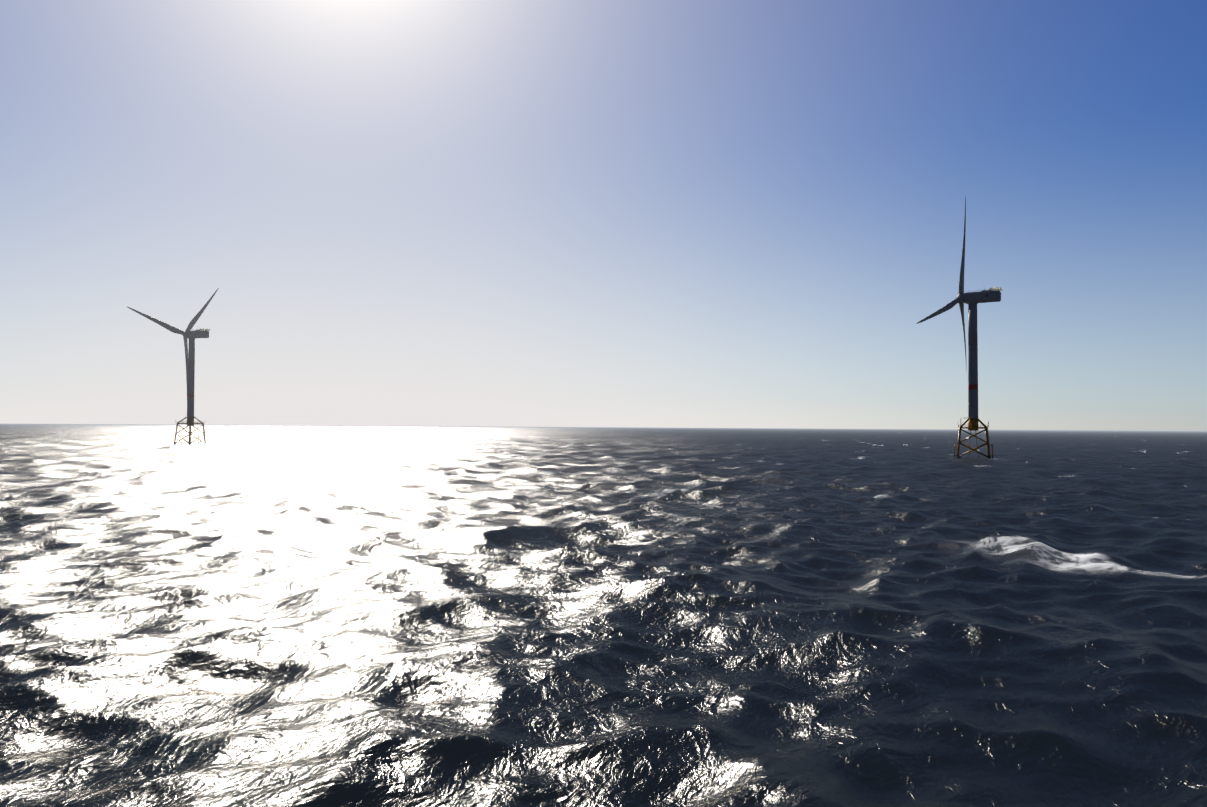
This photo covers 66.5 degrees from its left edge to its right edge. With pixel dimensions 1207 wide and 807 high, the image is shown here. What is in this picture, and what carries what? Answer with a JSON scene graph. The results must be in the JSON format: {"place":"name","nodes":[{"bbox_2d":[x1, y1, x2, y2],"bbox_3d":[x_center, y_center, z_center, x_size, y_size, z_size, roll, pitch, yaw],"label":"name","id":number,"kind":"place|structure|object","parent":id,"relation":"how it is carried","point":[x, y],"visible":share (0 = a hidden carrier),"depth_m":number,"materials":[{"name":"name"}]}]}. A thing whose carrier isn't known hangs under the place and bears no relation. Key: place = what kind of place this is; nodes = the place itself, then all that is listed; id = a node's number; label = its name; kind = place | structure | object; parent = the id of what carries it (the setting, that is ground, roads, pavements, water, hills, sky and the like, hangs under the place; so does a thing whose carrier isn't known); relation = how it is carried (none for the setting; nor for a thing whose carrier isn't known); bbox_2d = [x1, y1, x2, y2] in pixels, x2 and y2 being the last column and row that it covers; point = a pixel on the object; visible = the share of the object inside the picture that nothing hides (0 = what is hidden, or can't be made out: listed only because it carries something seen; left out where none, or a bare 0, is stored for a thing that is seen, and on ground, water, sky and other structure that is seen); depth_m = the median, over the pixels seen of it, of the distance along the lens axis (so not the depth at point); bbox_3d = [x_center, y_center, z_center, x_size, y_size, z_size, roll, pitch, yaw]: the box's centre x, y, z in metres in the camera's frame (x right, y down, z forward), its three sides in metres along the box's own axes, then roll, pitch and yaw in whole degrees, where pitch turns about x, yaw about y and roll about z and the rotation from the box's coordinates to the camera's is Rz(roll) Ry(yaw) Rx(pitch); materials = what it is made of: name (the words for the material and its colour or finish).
{"place":"outdoors","nodes":[
{"label":"outdoors","id":0,"kind":"place"},
{"bbox_2d":[0,424,1206,806],"bbox_3d":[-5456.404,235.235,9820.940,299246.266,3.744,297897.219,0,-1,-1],"label":"sea","id":1,"kind":"structure","parent":0,"point":[352,616],"depth_m":80.05,"materials":[{"name":"liquid"}]},
{"bbox_2d":[126,288,218,444],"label":"wind turbine","id":2,"kind":"object","parent":1,"relation":"in","point":[191,336],"visible":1,"depth_m":765.40,"materials":[{"name":"grey paint"}]},
{"bbox_2d":[916,196,1001,458],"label":"wind turbine","id":3,"kind":"object","parent":1,"relation":"in","point":[972,300],"visible":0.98,"depth_m":522.89,"materials":[{"name":"grey paint"}]},
{"bbox_2d":[0,0,1206,430],"label":"sky","id":4,"kind":"structure","parent":0,"point":[488,213],"materials":[{"name":"blue"}]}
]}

